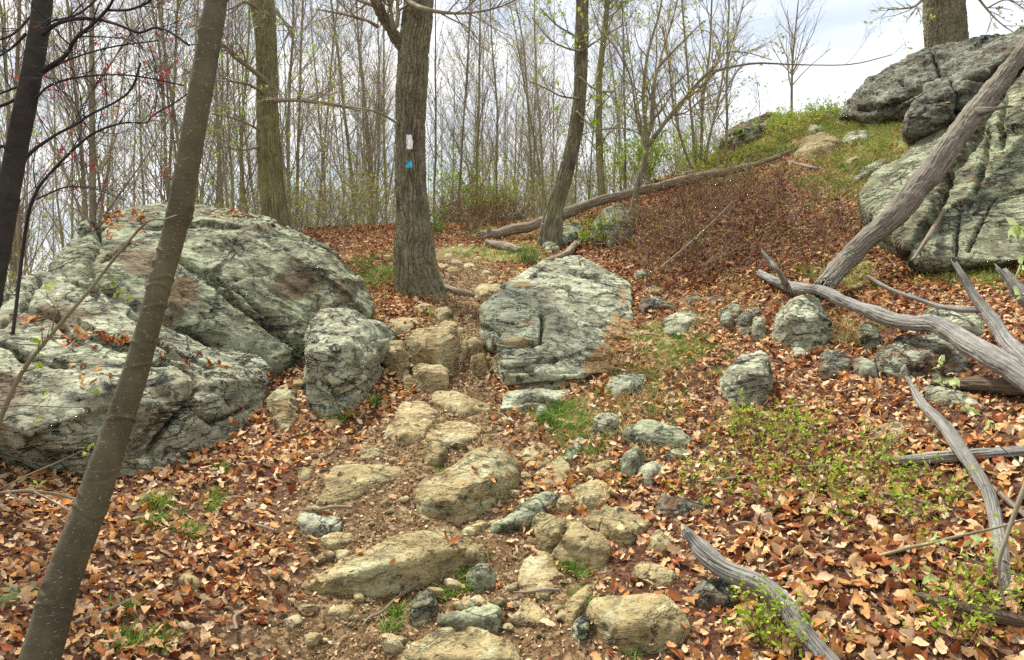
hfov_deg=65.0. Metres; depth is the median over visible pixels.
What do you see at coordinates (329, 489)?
loose stone
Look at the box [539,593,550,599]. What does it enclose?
loose stone
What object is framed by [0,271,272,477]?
boulder
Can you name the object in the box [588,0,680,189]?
thicket sapling
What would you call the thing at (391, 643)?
loose stone
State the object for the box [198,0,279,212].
thicket sapling
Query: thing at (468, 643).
boulder
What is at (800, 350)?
rock
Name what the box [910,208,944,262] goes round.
dead branch
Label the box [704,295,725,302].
rock
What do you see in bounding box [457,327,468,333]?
rock
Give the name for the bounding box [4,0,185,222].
thicket sapling
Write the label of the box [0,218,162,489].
thin sapling
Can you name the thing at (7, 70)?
thicket sapling
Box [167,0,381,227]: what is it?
mossy oak tree
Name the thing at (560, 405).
grass
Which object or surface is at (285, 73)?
thicket sapling
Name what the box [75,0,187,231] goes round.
thicket sapling
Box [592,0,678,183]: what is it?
thicket sapling
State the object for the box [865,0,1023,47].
ridge oak tree
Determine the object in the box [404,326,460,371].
rock
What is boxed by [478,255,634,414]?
boulder
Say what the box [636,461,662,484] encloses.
rock
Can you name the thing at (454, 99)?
thicket sapling
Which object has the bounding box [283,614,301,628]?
loose stone
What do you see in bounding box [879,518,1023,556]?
stick
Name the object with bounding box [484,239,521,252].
dead log
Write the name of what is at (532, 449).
rock
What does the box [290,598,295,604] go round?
loose stone
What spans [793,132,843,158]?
rock
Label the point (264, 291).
boulder
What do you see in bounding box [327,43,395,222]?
thicket sapling
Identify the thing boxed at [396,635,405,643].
loose stone
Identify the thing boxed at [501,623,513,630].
loose stone
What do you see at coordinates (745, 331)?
rock
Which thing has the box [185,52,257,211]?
thicket sapling
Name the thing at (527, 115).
thicket sapling
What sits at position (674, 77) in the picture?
thicket sapling
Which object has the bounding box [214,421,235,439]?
rock
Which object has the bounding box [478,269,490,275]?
stone
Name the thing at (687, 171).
rock
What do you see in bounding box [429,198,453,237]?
bush
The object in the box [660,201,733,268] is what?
stick
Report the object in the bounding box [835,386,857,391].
stick
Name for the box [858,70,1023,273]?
boulder
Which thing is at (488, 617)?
rock
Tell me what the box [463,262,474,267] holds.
stone
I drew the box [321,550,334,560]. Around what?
rock
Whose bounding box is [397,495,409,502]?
loose stone
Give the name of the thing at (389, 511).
loose stone
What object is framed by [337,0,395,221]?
thicket sapling
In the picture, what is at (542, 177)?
thicket sapling
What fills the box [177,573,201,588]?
rock
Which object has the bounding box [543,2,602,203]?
thicket sapling
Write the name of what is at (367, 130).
thicket sapling
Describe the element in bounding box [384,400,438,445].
rock
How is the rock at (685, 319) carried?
on the ground at (506, 577)
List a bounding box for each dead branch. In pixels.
[0,489,73,510]
[544,237,596,260]
[756,248,1023,392]
[867,260,1023,361]
[905,376,1019,613]
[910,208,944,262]
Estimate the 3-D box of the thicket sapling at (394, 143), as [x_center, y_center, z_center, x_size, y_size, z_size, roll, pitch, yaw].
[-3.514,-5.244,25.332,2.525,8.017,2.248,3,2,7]
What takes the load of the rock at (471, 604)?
on the ground at (506, 577)
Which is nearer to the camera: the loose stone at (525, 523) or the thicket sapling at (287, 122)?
the loose stone at (525, 523)
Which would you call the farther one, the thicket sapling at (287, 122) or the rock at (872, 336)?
the thicket sapling at (287, 122)
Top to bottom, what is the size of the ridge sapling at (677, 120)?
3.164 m
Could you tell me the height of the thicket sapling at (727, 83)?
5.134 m
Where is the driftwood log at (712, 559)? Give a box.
[680,524,839,659]
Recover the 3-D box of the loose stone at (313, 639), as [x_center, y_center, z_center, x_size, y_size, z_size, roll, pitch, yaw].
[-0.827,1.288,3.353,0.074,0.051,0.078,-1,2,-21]
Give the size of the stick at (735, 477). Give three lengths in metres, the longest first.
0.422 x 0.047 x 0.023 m
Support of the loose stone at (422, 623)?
on the ground at (506, 577)
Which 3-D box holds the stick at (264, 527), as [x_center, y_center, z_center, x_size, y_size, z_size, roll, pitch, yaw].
[-1.289,0.986,4.060,0.273,0.023,0.047,2,-13,35]
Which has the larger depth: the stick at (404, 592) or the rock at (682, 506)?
the rock at (682, 506)
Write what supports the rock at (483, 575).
on the ground at (506, 577)
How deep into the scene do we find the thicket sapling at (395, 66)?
21.32 m
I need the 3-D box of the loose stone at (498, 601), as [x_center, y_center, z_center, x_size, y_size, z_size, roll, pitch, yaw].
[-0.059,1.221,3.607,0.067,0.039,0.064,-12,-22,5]
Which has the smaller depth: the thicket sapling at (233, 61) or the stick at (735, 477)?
the stick at (735, 477)
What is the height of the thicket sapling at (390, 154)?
8.252 m
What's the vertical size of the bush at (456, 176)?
1.996 m
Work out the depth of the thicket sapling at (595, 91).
14.63 m
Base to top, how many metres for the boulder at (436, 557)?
0.343 m
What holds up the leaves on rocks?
on the boulder at (436, 557)
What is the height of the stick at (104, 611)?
0.020 m
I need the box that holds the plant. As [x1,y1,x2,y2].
[510,243,542,265]
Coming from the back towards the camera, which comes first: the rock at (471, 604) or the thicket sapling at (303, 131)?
the thicket sapling at (303, 131)
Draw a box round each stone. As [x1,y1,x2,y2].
[265,569,283,579]
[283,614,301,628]
[285,480,293,483]
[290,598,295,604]
[298,604,319,612]
[304,632,322,646]
[306,505,322,514]
[313,555,326,564]
[318,452,328,457]
[324,418,342,428]
[325,487,332,491]
[334,549,351,560]
[342,461,355,464]
[348,615,357,621]
[348,622,355,627]
[352,591,364,602]
[360,644,368,648]
[365,597,372,602]
[380,501,391,507]
[381,418,391,424]
[381,633,403,653]
[385,509,394,513]
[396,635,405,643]
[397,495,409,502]
[417,476,425,480]
[419,619,427,625]
[425,587,445,598]
[438,263,448,268]
[443,578,461,592]
[446,266,461,272]
[449,259,460,263]
[451,442,466,449]
[452,600,469,610]
[459,249,470,254]
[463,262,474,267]
[469,594,485,606]
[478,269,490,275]
[492,597,505,605]
[498,417,511,423]
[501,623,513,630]
[505,582,518,591]
[507,601,521,608]
[508,490,519,497]
[510,612,528,625]
[519,471,531,480]
[519,519,529,528]
[522,451,531,456]
[535,581,555,595]
[536,632,544,638]
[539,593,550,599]
[543,427,553,431]
[552,605,564,611]
[556,609,566,622]
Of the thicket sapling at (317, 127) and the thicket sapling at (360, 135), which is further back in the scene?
the thicket sapling at (360, 135)
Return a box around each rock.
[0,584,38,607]
[135,493,149,504]
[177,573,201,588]
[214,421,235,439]
[266,388,298,435]
[278,384,290,388]
[292,379,302,388]
[296,353,305,363]
[296,468,312,480]
[296,513,342,535]
[316,464,404,504]
[320,532,353,551]
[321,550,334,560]
[327,604,352,618]
[353,443,382,459]
[383,340,409,376]
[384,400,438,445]
[387,317,421,334]
[397,372,417,390]
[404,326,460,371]
[408,589,437,625]
[411,303,432,312]
[412,363,450,392]
[421,441,448,466]
[426,421,480,447]
[431,390,490,417]
[432,306,452,321]
[436,604,501,631]
[439,320,457,327]
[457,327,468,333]
[458,336,468,362]
[460,599,474,606]
[462,522,488,534]
[465,563,495,591]
[468,337,485,354]
[470,353,488,375]
[474,283,500,303]
[489,491,560,532]
[503,212,524,219]
[515,443,548,465]
[516,599,550,626]
[518,549,558,593]
[523,421,538,431]
[527,458,550,469]
[533,456,570,491]
[536,406,547,421]
[542,222,584,251]
[556,495,575,512]
[562,437,584,462]
[564,585,592,623]
[570,479,611,510]
[571,614,589,643]
[579,461,612,474]
[580,504,649,545]
[590,204,631,247]
[591,412,620,436]
[605,374,646,398]
[619,446,645,479]
[621,419,691,450]
[632,270,648,280]
[633,563,677,587]
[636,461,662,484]
[639,296,677,314]
[642,285,663,293]
[646,529,673,558]
[655,495,709,519]
[658,311,698,334]
[664,448,693,459]
[674,168,692,174]
[684,294,701,305]
[690,578,740,610]
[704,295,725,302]
[718,111,797,149]
[718,309,733,331]
[726,303,740,317]
[734,306,761,330]
[736,327,751,335]
[751,316,765,340]
[789,347,806,359]
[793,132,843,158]
[806,124,822,134]
[816,350,851,381]
[842,130,868,142]
[842,152,863,167]
[852,356,878,381]
[853,159,887,182]
[858,322,881,350]
[873,421,907,439]
[922,385,984,410]
[923,305,985,336]
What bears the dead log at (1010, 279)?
on the ground at (506, 577)
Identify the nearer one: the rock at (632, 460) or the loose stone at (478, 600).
the loose stone at (478, 600)
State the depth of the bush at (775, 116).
13.09 m
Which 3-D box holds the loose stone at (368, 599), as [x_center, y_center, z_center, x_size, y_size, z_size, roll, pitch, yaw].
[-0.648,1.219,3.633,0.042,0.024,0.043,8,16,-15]
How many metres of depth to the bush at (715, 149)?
12.68 m
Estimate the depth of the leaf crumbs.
4.24 m
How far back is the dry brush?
9.19 m
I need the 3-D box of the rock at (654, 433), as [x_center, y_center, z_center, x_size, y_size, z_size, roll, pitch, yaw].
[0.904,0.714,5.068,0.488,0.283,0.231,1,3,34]
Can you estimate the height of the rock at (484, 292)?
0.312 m
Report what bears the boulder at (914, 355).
on the ground at (506, 577)
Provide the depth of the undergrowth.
13.45 m
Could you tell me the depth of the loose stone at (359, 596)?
3.62 m
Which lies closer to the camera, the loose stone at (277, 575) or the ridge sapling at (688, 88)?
the loose stone at (277, 575)
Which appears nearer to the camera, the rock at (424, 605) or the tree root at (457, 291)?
the rock at (424, 605)
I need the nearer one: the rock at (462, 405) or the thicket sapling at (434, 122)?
the rock at (462, 405)
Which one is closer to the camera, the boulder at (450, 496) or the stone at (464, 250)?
the boulder at (450, 496)
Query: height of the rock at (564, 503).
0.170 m
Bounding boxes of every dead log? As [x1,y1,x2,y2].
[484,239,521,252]
[873,445,1023,465]
[994,263,1023,307]
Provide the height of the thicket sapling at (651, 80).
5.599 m
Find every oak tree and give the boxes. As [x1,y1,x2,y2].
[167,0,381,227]
[254,0,557,297]
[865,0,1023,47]
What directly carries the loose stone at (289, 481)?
on the ground at (506, 577)
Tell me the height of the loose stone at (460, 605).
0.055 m
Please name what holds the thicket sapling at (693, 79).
on the ground at (506, 577)
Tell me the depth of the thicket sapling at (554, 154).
18.45 m
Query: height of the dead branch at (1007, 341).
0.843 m
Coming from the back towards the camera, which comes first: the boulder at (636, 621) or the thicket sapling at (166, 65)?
the thicket sapling at (166, 65)
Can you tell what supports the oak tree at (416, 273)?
on the ground at (506, 577)
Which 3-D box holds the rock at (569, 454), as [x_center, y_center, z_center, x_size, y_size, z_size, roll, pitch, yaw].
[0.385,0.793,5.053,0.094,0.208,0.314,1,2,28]
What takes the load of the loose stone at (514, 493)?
on the ground at (506, 577)
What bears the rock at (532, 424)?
on the ground at (506, 577)
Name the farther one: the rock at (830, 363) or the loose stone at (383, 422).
the rock at (830, 363)
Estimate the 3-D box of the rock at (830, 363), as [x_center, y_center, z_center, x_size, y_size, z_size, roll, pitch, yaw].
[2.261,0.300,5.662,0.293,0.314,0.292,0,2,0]
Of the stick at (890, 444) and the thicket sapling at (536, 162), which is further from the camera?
the thicket sapling at (536, 162)
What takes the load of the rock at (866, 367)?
on the ground at (506, 577)
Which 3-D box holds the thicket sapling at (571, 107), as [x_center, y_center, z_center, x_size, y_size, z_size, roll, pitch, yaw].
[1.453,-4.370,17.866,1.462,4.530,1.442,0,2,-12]
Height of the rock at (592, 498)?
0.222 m
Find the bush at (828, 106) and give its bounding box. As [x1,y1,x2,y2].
[769,91,846,121]
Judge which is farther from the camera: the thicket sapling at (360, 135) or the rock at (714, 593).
the thicket sapling at (360, 135)
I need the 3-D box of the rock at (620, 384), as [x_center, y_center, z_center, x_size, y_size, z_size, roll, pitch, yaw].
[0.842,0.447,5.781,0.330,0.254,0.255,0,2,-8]
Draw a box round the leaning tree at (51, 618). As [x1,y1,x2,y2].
[18,0,228,659]
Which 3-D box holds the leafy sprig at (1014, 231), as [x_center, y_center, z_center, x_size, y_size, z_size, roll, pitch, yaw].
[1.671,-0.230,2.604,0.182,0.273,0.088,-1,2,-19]
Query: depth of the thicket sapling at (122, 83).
26.85 m
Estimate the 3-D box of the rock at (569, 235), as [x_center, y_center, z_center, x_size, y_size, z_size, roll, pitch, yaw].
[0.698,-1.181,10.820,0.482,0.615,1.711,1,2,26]
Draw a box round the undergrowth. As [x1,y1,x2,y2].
[4,91,757,292]
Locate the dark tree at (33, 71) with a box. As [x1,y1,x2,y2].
[0,0,231,307]
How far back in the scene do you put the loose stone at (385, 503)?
4.33 m
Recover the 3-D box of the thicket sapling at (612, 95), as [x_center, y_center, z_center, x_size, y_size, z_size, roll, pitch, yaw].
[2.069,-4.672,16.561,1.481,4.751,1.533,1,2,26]
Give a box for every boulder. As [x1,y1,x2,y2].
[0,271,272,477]
[48,202,374,378]
[301,528,487,597]
[302,308,396,419]
[401,626,520,659]
[413,445,520,523]
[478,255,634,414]
[530,512,611,570]
[586,593,690,654]
[719,350,773,405]
[772,294,832,351]
[839,32,1012,124]
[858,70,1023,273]
[874,332,972,382]
[901,25,1023,147]
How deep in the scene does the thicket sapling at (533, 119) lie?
15.39 m
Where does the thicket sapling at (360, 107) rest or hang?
on the ground at (506, 577)
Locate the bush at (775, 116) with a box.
[725,101,792,146]
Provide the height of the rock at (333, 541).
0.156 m
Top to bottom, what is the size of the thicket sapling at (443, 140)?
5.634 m
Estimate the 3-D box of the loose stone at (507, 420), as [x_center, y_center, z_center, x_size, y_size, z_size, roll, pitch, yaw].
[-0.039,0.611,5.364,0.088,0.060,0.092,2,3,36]
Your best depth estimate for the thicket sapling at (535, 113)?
18.82 m
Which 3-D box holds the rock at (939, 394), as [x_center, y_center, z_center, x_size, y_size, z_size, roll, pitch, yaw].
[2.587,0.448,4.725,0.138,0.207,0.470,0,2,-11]
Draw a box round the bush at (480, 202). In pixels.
[454,168,526,218]
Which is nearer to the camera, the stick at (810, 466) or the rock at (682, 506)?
the rock at (682, 506)
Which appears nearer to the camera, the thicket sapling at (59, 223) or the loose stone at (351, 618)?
the loose stone at (351, 618)
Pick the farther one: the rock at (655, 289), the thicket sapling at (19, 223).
the thicket sapling at (19, 223)
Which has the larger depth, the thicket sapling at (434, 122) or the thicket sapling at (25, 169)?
the thicket sapling at (25, 169)
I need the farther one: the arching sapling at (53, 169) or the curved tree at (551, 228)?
the curved tree at (551, 228)
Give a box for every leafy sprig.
[890,530,1023,583]
[932,355,1023,465]
[1005,216,1023,299]
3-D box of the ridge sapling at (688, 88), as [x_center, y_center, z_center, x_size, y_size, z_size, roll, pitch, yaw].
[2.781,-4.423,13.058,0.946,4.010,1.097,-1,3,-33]
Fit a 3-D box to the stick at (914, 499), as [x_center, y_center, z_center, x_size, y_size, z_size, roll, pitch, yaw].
[1.875,0.813,3.966,0.047,0.023,0.422,17,-7,-29]
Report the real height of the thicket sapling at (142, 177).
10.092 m
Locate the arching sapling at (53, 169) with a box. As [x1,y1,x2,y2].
[8,35,219,334]
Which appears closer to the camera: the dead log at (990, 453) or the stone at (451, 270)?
the dead log at (990, 453)
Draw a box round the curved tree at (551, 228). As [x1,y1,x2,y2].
[507,0,677,247]
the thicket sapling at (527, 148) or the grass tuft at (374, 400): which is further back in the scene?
the thicket sapling at (527, 148)
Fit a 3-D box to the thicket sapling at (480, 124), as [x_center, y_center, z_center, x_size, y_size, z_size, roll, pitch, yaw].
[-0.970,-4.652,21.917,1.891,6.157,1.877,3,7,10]
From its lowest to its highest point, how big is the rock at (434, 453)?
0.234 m
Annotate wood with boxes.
[0,0,779,283]
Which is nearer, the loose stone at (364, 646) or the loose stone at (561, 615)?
the loose stone at (364, 646)
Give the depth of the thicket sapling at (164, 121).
16.40 m
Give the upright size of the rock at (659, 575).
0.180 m
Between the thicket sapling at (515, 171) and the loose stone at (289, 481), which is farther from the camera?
the thicket sapling at (515, 171)
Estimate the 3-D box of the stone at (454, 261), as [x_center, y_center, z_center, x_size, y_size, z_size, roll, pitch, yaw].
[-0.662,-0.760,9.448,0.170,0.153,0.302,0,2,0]
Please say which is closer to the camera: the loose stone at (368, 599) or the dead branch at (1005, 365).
the loose stone at (368, 599)
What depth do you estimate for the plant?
9.21 m
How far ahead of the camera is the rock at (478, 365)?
6.04 m
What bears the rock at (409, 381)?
on the ground at (506, 577)
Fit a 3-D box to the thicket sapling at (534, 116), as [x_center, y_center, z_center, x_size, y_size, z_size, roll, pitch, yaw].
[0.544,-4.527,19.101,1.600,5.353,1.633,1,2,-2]
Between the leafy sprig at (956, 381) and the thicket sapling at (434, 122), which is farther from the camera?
the thicket sapling at (434, 122)
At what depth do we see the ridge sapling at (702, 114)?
12.74 m
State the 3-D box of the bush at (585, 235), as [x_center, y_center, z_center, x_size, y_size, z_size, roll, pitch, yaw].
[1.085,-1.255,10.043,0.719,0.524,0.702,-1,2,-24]
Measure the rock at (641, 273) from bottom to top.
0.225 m
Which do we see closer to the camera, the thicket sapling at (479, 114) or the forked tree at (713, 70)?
the forked tree at (713, 70)
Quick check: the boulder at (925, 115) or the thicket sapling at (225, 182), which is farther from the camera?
the thicket sapling at (225, 182)
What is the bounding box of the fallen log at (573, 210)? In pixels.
[469,147,797,239]
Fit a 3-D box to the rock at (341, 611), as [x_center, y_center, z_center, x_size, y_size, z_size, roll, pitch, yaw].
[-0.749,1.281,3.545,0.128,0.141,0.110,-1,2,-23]
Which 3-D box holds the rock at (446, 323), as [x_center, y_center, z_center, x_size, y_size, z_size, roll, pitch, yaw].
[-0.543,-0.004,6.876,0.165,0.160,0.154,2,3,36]
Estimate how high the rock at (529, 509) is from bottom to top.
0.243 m
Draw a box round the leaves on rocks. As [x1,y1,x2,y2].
[8,101,999,565]
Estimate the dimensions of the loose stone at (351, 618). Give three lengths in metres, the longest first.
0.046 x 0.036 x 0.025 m
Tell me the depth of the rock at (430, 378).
5.87 m
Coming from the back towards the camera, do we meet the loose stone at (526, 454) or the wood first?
the wood
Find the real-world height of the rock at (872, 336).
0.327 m
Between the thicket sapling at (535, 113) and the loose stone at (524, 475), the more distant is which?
the thicket sapling at (535, 113)
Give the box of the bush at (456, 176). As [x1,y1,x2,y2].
[426,121,514,221]
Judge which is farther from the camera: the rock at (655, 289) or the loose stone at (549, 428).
the rock at (655, 289)
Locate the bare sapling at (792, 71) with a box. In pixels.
[771,0,834,111]
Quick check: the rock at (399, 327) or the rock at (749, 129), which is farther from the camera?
the rock at (749, 129)
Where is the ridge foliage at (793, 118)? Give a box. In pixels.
[674,101,845,184]
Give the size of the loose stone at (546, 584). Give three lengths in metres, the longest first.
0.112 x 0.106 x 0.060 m
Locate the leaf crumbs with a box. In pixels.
[0,186,1023,659]
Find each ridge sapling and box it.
[638,0,696,167]
[652,0,719,167]
[656,0,736,166]
[700,0,759,163]
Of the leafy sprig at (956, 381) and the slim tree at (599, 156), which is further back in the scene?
the slim tree at (599, 156)
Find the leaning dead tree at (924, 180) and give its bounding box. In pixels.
[811,36,1023,301]
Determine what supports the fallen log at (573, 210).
on the ground at (506, 577)
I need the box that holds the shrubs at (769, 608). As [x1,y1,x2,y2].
[668,393,1023,659]
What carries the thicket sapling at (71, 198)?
on the ground at (506, 577)
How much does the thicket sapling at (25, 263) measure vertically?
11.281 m
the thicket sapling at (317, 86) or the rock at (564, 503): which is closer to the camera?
the rock at (564, 503)
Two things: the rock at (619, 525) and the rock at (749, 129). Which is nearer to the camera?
the rock at (619, 525)
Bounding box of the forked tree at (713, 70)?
[575,0,922,233]
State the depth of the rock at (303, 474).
4.64 m
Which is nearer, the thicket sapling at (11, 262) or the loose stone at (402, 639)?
the loose stone at (402, 639)
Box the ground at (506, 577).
[0,125,1023,659]
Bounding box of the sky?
[0,0,1023,291]
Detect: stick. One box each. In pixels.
[73,584,169,623]
[232,602,245,630]
[239,520,274,531]
[299,505,351,510]
[346,583,418,626]
[512,588,559,593]
[601,366,636,370]
[628,333,658,335]
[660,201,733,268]
[697,475,750,481]
[703,244,746,266]
[731,521,758,527]
[770,404,811,407]
[787,161,818,169]
[798,464,830,467]
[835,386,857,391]
[854,485,932,504]
[866,435,901,467]
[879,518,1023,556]
[990,483,1023,517]
[997,482,1023,608]
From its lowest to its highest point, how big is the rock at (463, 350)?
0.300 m
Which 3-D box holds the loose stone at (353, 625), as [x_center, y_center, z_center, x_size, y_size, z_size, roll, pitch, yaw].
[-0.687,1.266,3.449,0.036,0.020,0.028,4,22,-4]
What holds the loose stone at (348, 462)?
on the ground at (506, 577)
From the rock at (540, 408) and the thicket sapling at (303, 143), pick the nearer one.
the rock at (540, 408)
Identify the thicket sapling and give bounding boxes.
[0,0,80,287]
[0,0,83,292]
[0,0,106,275]
[0,0,118,290]
[0,2,21,288]
[0,35,36,274]
[0,44,60,288]
[0,56,68,284]
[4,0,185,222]
[5,1,141,254]
[6,0,101,267]
[6,0,153,221]
[12,0,135,262]
[20,1,171,272]
[21,0,152,233]
[54,2,156,220]
[55,0,244,204]
[75,0,182,218]
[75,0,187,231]
[95,0,255,207]
[96,0,176,207]
[100,0,248,207]
[101,0,222,201]
[128,0,251,206]
[132,0,289,207]
[146,4,296,203]
[152,3,293,214]
[164,0,258,210]
[167,0,283,210]
[168,2,256,205]
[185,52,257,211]
[196,0,310,212]
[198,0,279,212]
[211,0,284,213]
[230,0,354,230]
[238,0,353,221]
[243,28,301,186]
[249,0,344,223]
[279,18,333,223]
[281,0,372,222]
[281,0,396,223]
[282,0,361,222]
[282,0,392,224]
[284,57,335,221]
[290,31,348,225]
[297,0,395,222]
[308,4,397,217]
[327,0,395,222]
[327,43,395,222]
[328,5,399,223]
[331,79,385,217]
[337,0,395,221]
[338,1,403,220]
[347,1,443,222]
[354,69,442,221]
[380,42,438,222]
[396,0,482,223]
[426,0,500,215]
[426,0,516,214]
[426,49,464,217]
[427,89,444,219]
[428,0,517,222]
[430,33,474,213]
[430,50,476,208]
[430,110,468,209]
[442,0,538,219]
[447,30,511,194]
[447,44,510,215]
[450,60,500,220]
[465,76,515,193]
[465,100,488,170]
[467,124,499,213]
[477,0,573,206]
[481,0,572,214]
[483,57,524,208]
[493,0,572,213]
[494,14,544,211]
[496,0,568,216]
[498,52,554,215]
[501,121,528,193]
[504,28,559,211]
[505,7,562,215]
[514,129,549,215]
[516,101,542,205]
[519,0,586,196]
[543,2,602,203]
[545,127,565,176]
[546,39,610,200]
[550,24,611,200]
[560,1,652,199]
[569,99,596,196]
[573,1,638,186]
[586,0,651,190]
[587,53,622,192]
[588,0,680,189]
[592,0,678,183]
[594,69,635,189]
[620,0,678,176]
[646,9,697,169]
[667,32,710,150]
[696,0,765,162]
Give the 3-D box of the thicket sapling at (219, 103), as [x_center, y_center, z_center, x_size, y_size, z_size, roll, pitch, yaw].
[-9.385,-5.576,26.439,4.893,12.970,3.598,0,2,1]
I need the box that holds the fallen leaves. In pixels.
[0,115,1023,659]
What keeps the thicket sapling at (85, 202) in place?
on the ground at (506, 577)
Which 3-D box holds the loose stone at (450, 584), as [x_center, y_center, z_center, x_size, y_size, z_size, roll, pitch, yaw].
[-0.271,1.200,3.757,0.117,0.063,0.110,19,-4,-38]
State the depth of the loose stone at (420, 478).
4.61 m
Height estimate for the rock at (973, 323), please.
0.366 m
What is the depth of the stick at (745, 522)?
4.02 m
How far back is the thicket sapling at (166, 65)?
11.96 m
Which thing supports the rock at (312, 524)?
on the ground at (506, 577)
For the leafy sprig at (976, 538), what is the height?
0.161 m
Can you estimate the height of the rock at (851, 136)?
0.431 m
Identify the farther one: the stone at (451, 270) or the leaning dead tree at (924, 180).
the stone at (451, 270)
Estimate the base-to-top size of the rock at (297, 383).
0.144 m
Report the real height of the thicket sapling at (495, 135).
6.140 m
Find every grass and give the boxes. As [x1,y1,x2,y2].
[84,113,1023,659]
[365,111,1023,514]
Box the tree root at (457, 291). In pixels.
[444,284,474,297]
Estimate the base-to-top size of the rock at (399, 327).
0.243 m
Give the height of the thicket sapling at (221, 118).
9.084 m
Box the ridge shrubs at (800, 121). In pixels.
[677,105,842,179]
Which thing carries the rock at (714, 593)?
on the ground at (506, 577)
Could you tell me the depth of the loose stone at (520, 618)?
3.47 m
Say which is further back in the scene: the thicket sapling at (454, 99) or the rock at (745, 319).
the thicket sapling at (454, 99)
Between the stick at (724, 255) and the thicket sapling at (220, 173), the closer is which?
the stick at (724, 255)
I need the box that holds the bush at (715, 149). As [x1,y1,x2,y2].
[677,133,732,170]
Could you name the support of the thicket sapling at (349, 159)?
on the ground at (506, 577)
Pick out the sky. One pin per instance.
(842, 24)
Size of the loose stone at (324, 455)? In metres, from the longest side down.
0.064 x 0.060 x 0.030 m
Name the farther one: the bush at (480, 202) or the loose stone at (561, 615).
the bush at (480, 202)
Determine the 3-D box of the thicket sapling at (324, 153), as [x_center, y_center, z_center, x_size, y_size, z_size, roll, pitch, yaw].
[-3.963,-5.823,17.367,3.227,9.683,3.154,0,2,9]
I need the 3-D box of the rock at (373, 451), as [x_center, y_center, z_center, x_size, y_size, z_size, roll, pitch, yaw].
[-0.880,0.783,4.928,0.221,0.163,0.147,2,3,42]
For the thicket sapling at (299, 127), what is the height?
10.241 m
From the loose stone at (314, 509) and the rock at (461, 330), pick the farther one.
the rock at (461, 330)
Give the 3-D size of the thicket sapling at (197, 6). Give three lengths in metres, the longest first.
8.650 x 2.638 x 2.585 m
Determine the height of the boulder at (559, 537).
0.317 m
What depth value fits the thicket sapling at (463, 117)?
13.49 m
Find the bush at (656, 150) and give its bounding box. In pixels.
[590,104,702,191]
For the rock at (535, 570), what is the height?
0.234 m
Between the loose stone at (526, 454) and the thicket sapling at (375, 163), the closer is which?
the loose stone at (526, 454)
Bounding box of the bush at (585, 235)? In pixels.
[567,209,617,247]
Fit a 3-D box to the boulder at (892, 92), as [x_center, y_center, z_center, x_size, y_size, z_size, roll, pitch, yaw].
[6.849,-3.508,12.117,3.662,1.883,3.408,0,2,0]
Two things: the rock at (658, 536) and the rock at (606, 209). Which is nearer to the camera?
the rock at (658, 536)
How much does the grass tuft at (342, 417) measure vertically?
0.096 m
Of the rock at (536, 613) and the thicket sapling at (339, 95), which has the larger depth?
the thicket sapling at (339, 95)
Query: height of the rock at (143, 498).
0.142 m
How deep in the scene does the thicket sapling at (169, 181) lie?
14.34 m
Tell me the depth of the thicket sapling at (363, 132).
19.94 m
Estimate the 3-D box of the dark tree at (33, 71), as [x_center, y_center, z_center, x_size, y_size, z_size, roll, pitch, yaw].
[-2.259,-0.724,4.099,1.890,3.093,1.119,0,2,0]
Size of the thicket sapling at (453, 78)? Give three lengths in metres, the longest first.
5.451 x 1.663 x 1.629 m
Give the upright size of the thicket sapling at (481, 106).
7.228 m
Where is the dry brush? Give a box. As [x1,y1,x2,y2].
[428,138,875,288]
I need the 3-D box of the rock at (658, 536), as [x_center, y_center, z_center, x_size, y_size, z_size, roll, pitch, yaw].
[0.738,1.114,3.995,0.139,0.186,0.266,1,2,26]
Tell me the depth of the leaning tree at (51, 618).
2.92 m
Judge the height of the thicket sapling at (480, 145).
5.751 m
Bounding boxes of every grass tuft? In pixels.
[314,408,369,421]
[362,391,393,406]
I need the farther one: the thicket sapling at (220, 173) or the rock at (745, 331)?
the thicket sapling at (220, 173)
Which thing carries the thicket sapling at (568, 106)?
on the ground at (506, 577)
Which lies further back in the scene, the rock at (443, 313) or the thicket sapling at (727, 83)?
the thicket sapling at (727, 83)
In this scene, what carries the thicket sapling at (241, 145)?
on the ground at (506, 577)
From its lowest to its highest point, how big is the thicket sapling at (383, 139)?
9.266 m
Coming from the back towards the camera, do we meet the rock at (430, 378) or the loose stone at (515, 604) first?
the rock at (430, 378)
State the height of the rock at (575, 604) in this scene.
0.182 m
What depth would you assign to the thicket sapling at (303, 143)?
26.91 m
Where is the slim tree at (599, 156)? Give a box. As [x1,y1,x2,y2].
[556,0,647,195]
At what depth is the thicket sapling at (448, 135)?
19.07 m
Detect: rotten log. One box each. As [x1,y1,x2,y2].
[912,591,1023,627]
[930,376,1023,395]

